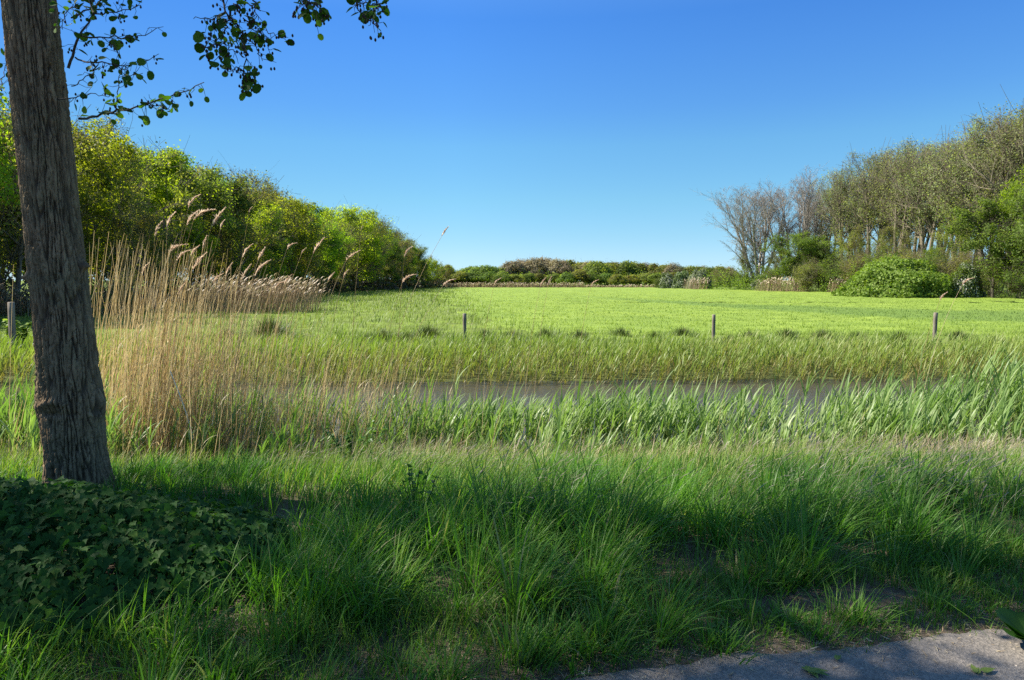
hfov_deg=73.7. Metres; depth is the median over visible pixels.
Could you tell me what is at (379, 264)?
broadleaf tree
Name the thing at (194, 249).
plumed reed
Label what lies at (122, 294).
green shrub
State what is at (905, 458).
seeding grass
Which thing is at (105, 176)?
broadleaf tree
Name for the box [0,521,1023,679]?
path edge grass
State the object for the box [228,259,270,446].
plumed reed
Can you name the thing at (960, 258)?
green shrub
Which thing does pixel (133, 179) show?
broadleaf tree
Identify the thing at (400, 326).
plumed reed
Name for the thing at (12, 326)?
fence post
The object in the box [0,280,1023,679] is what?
ground
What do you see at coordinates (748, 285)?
undergrowth
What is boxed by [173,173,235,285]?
broadleaf tree
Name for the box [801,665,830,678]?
fallen leaf
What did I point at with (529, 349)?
plumed reed
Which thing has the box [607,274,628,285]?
broadleaf tree
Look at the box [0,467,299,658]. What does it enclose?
ivy
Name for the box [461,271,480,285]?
broadleaf tree
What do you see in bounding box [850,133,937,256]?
poplar tree
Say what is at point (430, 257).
broadleaf tree
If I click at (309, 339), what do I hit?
plumed reed
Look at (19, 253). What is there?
broadleaf tree
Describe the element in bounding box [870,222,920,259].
broadleaf tree
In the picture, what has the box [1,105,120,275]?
broadleaf tree
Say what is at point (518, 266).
broadleaf tree
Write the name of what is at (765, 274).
green shrub
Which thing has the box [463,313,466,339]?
fence post
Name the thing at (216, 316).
plumed reed
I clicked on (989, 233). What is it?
poplar tree
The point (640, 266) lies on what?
broadleaf tree
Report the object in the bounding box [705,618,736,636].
seedling
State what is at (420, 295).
rough grass
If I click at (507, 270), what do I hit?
broadleaf tree
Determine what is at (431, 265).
broadleaf tree
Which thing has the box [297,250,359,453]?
plumed reed
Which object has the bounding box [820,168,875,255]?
poplar tree
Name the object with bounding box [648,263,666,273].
broadleaf tree
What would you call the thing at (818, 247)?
broadleaf tree
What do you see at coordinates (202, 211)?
plumed reed
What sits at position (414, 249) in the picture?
broadleaf tree
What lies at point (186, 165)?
broadleaf tree
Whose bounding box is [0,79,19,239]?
broadleaf tree
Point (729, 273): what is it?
green shrub
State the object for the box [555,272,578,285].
broadleaf tree
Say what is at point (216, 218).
plumed reed
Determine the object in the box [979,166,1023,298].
broadleaf tree
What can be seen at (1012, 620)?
dock plant
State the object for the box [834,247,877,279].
green shrub
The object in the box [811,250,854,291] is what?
green shrub
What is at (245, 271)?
plumed reed
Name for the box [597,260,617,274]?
broadleaf tree
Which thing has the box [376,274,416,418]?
plumed reed
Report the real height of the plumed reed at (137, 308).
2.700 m
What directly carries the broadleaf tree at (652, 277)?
on the ground at (788, 602)
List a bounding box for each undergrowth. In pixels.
[0,262,456,314]
[439,265,751,286]
[685,245,1018,297]
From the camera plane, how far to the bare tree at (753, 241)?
137.40 m
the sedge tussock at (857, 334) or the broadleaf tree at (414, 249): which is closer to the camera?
the sedge tussock at (857, 334)
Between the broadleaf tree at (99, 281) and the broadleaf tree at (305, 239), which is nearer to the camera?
the broadleaf tree at (99, 281)
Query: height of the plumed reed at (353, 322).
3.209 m
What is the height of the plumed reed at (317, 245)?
3.023 m
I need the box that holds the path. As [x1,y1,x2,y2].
[568,629,1023,679]
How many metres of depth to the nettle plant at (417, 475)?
4.62 m
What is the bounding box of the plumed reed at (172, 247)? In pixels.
[146,244,187,388]
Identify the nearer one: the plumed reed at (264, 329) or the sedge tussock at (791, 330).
the plumed reed at (264, 329)
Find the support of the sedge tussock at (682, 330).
on the ground at (788, 602)
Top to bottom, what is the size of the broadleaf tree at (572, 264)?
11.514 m
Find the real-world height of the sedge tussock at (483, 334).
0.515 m
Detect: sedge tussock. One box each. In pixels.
[208,328,256,342]
[234,314,303,336]
[357,327,396,341]
[390,331,425,341]
[411,322,447,337]
[475,328,497,339]
[503,330,529,338]
[531,326,556,338]
[563,329,594,339]
[610,327,640,336]
[643,329,665,337]
[664,325,698,337]
[735,328,760,336]
[772,326,805,339]
[802,328,847,340]
[840,331,881,343]
[877,330,915,341]
[937,329,975,339]
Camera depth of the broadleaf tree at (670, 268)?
216.27 m
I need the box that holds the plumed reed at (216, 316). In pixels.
[205,263,231,416]
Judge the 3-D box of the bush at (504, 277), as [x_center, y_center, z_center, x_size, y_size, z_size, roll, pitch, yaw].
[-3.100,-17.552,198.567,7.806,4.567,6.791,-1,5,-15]
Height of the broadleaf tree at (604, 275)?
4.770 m
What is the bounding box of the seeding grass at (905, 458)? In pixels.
[267,429,1023,532]
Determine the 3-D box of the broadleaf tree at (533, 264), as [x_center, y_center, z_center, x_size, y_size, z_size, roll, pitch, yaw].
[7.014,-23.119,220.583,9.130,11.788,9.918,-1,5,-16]
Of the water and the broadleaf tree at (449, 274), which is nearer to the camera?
the water
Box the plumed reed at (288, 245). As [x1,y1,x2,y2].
[250,243,294,449]
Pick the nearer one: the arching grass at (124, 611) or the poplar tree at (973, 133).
the arching grass at (124, 611)
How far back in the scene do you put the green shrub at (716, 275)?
153.84 m
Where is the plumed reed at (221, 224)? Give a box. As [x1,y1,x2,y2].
[192,219,224,401]
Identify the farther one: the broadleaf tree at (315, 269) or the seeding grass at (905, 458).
the broadleaf tree at (315, 269)
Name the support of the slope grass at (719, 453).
on the ground at (788, 602)
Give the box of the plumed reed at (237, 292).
[230,207,251,392]
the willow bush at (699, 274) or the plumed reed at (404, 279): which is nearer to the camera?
the plumed reed at (404, 279)
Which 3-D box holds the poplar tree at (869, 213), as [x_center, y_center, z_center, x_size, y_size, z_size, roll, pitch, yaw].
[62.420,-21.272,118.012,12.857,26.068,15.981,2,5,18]
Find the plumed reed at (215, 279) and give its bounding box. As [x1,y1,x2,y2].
[193,273,223,458]
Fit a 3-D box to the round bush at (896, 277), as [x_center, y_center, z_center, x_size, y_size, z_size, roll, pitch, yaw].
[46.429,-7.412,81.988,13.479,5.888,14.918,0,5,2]
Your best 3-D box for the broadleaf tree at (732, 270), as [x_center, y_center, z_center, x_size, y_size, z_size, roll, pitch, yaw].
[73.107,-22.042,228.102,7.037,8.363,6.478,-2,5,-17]
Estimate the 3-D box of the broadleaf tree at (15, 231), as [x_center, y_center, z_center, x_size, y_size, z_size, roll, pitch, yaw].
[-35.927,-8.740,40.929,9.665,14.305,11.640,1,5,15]
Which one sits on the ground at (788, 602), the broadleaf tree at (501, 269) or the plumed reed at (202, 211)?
the broadleaf tree at (501, 269)
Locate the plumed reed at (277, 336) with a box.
[264,248,305,438]
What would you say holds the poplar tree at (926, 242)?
on the ground at (788, 602)
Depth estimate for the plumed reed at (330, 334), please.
9.23 m
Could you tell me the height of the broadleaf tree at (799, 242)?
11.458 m
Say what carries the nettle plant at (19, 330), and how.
on the ground at (788, 602)
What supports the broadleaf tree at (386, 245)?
on the ground at (788, 602)
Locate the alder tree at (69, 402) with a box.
[0,0,389,488]
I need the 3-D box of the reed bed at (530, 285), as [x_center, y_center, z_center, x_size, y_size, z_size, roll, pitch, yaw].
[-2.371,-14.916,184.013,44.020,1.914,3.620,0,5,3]
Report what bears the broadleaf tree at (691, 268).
on the ground at (788, 602)
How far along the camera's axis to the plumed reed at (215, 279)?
9.02 m
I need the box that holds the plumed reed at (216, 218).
[174,207,225,435]
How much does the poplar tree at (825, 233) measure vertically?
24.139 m
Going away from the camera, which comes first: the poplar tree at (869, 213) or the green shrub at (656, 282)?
the poplar tree at (869, 213)
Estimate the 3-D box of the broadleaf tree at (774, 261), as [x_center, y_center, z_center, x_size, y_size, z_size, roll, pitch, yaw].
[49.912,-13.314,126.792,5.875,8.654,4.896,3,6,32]
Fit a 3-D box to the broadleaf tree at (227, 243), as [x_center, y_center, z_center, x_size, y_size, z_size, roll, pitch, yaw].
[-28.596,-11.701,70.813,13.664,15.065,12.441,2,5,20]
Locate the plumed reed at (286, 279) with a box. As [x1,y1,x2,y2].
[257,274,291,450]
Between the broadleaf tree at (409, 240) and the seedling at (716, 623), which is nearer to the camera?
the seedling at (716, 623)
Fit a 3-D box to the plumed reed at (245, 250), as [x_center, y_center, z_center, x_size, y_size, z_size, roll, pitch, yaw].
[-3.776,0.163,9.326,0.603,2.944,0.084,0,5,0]
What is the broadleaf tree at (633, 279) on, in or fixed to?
on the ground at (788, 602)
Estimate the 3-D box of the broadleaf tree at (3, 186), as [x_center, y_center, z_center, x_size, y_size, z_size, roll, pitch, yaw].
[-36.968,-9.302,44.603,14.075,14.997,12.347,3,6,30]
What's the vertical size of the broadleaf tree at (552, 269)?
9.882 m
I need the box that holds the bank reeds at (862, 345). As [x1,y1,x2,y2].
[0,325,1023,386]
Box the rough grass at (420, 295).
[0,287,1023,356]
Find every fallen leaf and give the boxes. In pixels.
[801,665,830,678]
[970,664,995,673]
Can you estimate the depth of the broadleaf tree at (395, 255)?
141.05 m
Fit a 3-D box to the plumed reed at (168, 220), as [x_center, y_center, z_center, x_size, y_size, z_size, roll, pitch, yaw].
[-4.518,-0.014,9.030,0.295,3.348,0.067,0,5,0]
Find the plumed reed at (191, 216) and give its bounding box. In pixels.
[151,210,198,454]
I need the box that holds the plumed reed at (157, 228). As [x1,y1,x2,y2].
[148,220,162,454]
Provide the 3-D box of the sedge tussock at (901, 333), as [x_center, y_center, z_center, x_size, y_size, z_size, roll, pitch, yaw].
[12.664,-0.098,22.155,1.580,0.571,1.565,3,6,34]
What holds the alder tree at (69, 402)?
on the ground at (788, 602)
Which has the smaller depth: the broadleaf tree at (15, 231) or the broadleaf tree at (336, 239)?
the broadleaf tree at (15, 231)
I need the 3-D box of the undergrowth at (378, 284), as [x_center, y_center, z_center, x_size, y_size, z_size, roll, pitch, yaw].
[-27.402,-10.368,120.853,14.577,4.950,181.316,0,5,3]
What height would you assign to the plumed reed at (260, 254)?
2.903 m
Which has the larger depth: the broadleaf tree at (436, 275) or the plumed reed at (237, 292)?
the broadleaf tree at (436, 275)
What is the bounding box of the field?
[422,287,1023,339]
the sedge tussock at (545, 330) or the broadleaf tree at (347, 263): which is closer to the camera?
the sedge tussock at (545, 330)
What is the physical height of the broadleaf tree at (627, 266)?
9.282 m
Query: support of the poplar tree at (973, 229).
on the ground at (788, 602)
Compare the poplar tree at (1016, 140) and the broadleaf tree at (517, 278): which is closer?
the poplar tree at (1016, 140)
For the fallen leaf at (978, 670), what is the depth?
2.76 m
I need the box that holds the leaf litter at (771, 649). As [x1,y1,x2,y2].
[392,590,1023,679]
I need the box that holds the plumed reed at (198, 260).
[169,252,206,454]
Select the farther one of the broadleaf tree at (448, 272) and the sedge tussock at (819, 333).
the broadleaf tree at (448, 272)
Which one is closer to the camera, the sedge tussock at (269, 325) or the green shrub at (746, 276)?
the sedge tussock at (269, 325)
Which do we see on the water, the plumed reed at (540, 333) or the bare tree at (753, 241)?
the plumed reed at (540, 333)
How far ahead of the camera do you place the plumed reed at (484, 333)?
10.22 m
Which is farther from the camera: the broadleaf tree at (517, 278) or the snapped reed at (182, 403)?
the broadleaf tree at (517, 278)
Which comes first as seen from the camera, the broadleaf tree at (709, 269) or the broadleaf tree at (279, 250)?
the broadleaf tree at (279, 250)
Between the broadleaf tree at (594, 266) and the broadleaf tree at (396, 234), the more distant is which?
the broadleaf tree at (594, 266)
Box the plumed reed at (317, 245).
[274,237,324,436]
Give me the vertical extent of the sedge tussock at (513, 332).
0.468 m
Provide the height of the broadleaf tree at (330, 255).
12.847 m
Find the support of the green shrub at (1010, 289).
on the ground at (788, 602)
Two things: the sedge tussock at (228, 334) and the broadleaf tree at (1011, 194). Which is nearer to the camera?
the sedge tussock at (228, 334)
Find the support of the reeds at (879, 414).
on the water
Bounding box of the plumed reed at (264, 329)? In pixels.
[251,281,285,436]
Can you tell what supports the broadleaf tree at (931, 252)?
on the ground at (788, 602)
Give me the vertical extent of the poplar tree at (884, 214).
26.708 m
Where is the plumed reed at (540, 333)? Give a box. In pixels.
[533,276,551,412]
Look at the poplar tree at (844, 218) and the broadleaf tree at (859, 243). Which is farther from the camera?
the poplar tree at (844, 218)
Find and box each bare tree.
[694,174,820,277]
[744,163,849,287]
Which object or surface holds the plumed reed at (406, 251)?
on the ground at (788, 602)
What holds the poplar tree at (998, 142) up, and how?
on the ground at (788, 602)
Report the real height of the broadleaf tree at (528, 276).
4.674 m
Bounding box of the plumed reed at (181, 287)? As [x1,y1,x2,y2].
[163,280,187,453]
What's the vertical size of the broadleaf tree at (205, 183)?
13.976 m
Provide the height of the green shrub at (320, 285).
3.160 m
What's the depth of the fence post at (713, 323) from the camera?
22.80 m
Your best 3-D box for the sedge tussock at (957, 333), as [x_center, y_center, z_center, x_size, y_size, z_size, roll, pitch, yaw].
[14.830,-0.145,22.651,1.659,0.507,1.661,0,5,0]
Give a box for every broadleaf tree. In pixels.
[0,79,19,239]
[0,84,24,271]
[0,96,122,313]
[0,100,27,292]
[0,112,169,300]
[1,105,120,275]
[75,104,196,284]
[79,140,183,293]
[83,185,200,308]
[88,128,193,285]
[99,136,243,294]
[100,154,222,287]
[140,158,272,294]
[164,147,231,280]
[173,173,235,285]
[177,154,295,293]
[209,166,296,279]
[217,198,293,285]
[226,202,301,289]
[242,194,335,287]
[273,195,339,283]
[299,202,350,278]
[305,210,357,281]
[319,217,372,281]
[320,203,399,290]
[326,220,363,279]
[350,210,398,285]
[357,232,395,280]
[363,219,406,275]
[379,222,421,279]
[379,233,409,282]
[382,237,418,280]
[395,246,418,283]
[400,244,432,285]
[418,258,437,282]
[426,255,442,277]
[431,264,447,279]
[438,264,453,280]
[439,266,454,278]
[449,271,469,286]
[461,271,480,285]
[468,265,492,282]
[475,271,496,285]
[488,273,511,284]
[494,267,505,285]
[498,261,519,274]
[502,260,527,273]
[507,273,525,284]
[520,273,536,286]
[523,257,545,273]
[533,273,548,285]
[535,257,550,272]
[542,257,568,275]
[546,273,560,283]
[551,260,573,273]
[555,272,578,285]
[566,252,583,285]
[568,269,591,286]
[573,260,587,270]
[580,272,601,283]
[582,261,612,274]
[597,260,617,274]
[597,271,612,286]
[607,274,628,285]
[610,260,640,286]
[625,273,640,284]
[634,261,645,283]
[638,271,653,283]
[640,262,649,272]
[647,272,662,282]
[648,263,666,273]
[661,262,684,273]
[683,265,695,274]
[700,266,719,274]
[725,265,736,275]
[731,247,759,283]
[758,230,843,289]
[763,247,794,288]
[788,239,848,291]
[834,224,877,279]
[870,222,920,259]
[922,246,952,263]
[928,217,981,278]
[935,192,1023,297]
[970,181,1023,282]
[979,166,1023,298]
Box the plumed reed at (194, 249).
[167,245,199,449]
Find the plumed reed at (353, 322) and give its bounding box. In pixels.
[350,226,362,407]
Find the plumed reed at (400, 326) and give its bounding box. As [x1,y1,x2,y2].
[374,226,448,450]
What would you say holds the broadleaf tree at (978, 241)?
on the ground at (788, 602)
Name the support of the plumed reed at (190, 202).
on the ground at (788, 602)
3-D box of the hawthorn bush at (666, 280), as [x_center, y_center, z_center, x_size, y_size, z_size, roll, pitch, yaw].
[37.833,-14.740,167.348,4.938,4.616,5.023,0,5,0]
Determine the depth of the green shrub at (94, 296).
35.11 m
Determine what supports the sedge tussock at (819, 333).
on the ground at (788, 602)
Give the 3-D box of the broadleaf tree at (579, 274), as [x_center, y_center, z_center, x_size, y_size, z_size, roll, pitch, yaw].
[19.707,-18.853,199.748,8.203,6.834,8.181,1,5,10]
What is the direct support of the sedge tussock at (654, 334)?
on the ground at (788, 602)
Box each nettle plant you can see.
[2,319,31,348]
[326,420,387,461]
[397,463,440,512]
[926,471,967,522]
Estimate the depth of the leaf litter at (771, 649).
2.93 m
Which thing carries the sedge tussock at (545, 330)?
on the ground at (788, 602)
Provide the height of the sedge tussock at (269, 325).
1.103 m
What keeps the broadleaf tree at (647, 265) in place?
on the ground at (788, 602)
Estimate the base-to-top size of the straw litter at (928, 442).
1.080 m
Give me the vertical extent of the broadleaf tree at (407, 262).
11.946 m
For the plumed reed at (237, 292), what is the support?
on the ground at (788, 602)
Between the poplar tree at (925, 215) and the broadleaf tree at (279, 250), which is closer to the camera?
the broadleaf tree at (279, 250)
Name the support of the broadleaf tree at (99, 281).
on the ground at (788, 602)
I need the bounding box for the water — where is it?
[0,377,1023,461]
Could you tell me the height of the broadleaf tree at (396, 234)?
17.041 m
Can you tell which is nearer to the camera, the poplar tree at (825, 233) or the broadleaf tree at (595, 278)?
the poplar tree at (825, 233)
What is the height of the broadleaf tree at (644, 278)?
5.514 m
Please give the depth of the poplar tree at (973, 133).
89.95 m
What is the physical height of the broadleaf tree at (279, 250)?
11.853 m
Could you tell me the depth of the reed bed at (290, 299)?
42.16 m
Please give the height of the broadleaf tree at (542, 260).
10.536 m
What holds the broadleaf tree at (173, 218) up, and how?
on the ground at (788, 602)
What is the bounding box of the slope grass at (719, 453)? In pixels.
[0,428,1023,519]
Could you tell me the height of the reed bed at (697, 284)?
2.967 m
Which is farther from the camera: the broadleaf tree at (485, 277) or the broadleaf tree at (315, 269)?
the broadleaf tree at (485, 277)
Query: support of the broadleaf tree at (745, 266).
on the ground at (788, 602)
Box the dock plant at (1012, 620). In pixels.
[995,607,1023,639]
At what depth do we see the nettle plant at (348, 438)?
7.07 m
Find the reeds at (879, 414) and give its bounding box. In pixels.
[0,343,1023,462]
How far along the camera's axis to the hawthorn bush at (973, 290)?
76.70 m
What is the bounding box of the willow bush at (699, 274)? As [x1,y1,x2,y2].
[683,269,712,288]
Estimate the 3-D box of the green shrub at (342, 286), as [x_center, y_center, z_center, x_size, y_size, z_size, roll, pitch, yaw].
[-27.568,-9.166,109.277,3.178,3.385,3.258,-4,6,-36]
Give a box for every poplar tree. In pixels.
[793,186,848,288]
[807,165,878,277]
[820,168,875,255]
[834,138,911,259]
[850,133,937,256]
[852,166,898,244]
[872,128,968,261]
[879,158,942,253]
[901,160,958,255]
[910,125,1004,260]
[919,108,1022,291]
[926,144,990,266]
[938,100,1023,295]
[963,125,1019,292]
[997,92,1023,185]
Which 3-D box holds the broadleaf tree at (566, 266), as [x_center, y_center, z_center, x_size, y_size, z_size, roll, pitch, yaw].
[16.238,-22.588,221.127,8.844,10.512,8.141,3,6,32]
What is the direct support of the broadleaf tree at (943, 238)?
on the ground at (788, 602)
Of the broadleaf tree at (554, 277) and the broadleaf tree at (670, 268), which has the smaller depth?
the broadleaf tree at (554, 277)
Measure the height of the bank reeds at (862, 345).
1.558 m
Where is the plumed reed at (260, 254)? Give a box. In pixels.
[227,247,265,447]
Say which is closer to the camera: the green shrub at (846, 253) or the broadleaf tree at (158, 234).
the broadleaf tree at (158, 234)
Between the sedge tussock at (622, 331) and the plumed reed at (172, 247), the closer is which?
the plumed reed at (172, 247)
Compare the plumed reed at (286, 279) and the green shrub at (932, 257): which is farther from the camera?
the green shrub at (932, 257)
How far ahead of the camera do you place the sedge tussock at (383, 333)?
22.32 m
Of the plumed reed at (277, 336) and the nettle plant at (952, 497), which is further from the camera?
the plumed reed at (277, 336)
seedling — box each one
[655,628,674,646]
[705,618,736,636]
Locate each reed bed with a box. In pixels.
[0,281,151,315]
[181,273,332,313]
[443,281,583,287]
[584,284,658,287]
[682,276,708,288]
[754,276,847,291]
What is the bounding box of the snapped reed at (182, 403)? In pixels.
[169,370,193,436]
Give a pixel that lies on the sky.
(524, 129)
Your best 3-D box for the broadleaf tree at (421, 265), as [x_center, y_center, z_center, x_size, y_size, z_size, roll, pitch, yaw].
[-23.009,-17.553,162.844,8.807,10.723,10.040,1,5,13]
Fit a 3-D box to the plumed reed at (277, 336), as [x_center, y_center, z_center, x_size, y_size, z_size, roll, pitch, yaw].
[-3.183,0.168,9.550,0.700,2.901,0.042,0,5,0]
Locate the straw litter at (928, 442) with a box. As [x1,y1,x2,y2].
[0,425,1023,467]
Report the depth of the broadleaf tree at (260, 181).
94.09 m
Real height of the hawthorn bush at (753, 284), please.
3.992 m
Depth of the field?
44.04 m
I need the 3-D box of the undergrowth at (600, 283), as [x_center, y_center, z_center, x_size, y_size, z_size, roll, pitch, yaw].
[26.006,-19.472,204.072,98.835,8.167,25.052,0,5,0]
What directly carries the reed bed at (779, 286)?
on the ground at (788, 602)
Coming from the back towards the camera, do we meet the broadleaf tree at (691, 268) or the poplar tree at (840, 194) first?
the broadleaf tree at (691, 268)
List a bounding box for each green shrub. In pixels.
[88,274,117,319]
[100,262,144,314]
[308,275,331,294]
[334,275,346,290]
[652,276,659,287]
[711,267,723,288]
[720,267,735,288]
[731,267,756,289]
[755,260,787,289]
[786,257,826,291]
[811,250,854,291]
[831,243,858,266]
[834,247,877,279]
[836,241,910,285]
[867,233,917,258]
[875,244,925,261]
[912,241,966,273]
[913,241,949,258]
[929,245,980,277]
[952,249,1011,296]
[979,252,1023,297]
[983,261,1023,298]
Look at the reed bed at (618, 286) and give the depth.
185.76 m
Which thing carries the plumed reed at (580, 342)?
on the water
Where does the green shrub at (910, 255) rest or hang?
on the ground at (788, 602)
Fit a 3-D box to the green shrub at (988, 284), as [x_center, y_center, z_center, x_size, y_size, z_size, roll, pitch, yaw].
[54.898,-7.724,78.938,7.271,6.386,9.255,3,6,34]
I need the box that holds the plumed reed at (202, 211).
[161,208,215,434]
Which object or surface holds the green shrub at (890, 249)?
on the ground at (788, 602)
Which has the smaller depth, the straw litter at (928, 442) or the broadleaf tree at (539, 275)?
the straw litter at (928, 442)
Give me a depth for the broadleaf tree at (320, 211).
122.17 m
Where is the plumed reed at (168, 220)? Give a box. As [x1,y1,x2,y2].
[164,211,175,434]
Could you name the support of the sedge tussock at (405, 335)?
on the ground at (788, 602)
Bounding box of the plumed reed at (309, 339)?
[295,272,334,433]
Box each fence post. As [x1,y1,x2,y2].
[7,302,15,356]
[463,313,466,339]
[712,314,715,338]
[932,312,937,339]
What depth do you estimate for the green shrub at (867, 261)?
97.22 m
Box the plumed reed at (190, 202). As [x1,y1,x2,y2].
[155,194,200,446]
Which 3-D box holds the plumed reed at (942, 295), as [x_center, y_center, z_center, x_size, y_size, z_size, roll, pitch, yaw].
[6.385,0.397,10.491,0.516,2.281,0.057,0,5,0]
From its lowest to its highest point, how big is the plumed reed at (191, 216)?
3.387 m
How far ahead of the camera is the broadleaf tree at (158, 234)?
75.61 m
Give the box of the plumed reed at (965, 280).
[920,278,972,408]
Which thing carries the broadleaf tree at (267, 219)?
on the ground at (788, 602)
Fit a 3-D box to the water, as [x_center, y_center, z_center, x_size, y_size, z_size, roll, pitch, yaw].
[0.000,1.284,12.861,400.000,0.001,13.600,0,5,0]
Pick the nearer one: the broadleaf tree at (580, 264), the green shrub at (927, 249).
the green shrub at (927, 249)
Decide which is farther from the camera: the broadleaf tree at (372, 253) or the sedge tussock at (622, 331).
the broadleaf tree at (372, 253)
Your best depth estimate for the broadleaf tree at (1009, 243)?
71.04 m
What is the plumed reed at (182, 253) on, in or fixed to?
on the ground at (788, 602)
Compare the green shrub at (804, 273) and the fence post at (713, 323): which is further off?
the green shrub at (804, 273)
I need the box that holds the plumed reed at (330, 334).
[318,269,348,454]
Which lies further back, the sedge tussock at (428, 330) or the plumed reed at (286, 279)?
the sedge tussock at (428, 330)
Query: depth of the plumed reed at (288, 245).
9.38 m
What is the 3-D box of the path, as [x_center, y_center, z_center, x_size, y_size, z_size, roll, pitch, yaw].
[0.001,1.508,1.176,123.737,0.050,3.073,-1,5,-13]
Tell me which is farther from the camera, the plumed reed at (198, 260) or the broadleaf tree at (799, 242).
the broadleaf tree at (799, 242)
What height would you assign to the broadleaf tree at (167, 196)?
14.666 m
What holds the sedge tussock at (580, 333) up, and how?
on the ground at (788, 602)
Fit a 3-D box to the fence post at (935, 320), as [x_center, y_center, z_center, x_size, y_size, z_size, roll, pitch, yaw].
[14.285,-0.256,23.070,0.144,1.347,0.144,0,5,0]
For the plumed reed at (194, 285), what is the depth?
9.25 m
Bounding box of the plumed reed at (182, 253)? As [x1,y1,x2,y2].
[160,250,190,366]
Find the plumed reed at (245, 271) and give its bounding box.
[221,264,250,418]
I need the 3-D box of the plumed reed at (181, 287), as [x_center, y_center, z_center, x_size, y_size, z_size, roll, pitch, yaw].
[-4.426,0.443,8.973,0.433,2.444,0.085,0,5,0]
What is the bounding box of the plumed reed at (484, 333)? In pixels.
[476,278,500,405]
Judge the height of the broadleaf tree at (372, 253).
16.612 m
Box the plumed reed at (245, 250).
[221,243,252,398]
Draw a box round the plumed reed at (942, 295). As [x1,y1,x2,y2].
[914,292,946,392]
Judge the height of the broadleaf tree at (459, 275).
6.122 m
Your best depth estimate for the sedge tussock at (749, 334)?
23.53 m
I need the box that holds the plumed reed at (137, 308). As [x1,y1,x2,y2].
[131,263,148,403]
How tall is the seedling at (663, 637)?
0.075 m
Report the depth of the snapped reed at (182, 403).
8.45 m
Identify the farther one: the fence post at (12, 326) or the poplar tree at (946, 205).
the poplar tree at (946, 205)
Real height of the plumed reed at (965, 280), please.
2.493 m
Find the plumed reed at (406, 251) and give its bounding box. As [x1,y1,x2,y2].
[395,246,413,435]
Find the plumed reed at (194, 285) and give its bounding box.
[179,236,206,409]
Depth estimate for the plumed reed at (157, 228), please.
8.98 m
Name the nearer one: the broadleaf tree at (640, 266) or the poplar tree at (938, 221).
the poplar tree at (938, 221)
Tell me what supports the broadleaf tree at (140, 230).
on the ground at (788, 602)
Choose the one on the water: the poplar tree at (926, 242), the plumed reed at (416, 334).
the plumed reed at (416, 334)
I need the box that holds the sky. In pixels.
[0,0,1023,279]
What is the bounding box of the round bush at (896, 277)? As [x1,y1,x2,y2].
[830,254,964,297]
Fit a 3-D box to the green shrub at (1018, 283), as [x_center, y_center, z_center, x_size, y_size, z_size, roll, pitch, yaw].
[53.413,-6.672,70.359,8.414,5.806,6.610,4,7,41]
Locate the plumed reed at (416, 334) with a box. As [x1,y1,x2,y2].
[390,279,453,427]
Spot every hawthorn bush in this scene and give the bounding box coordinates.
[658,272,673,288]
[671,270,688,288]
[749,274,766,289]
[951,261,985,297]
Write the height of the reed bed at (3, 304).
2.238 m
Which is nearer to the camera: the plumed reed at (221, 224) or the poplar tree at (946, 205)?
the plumed reed at (221, 224)
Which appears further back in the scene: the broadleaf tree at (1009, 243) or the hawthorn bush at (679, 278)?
the hawthorn bush at (679, 278)
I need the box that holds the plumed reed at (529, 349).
[522,278,545,435]
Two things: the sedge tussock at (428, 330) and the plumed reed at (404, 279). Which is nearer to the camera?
the plumed reed at (404, 279)
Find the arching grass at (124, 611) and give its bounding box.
[0,494,439,678]
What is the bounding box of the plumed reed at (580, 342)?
[573,280,596,410]
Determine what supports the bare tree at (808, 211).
on the ground at (788, 602)
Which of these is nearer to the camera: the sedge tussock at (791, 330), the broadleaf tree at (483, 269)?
the sedge tussock at (791, 330)

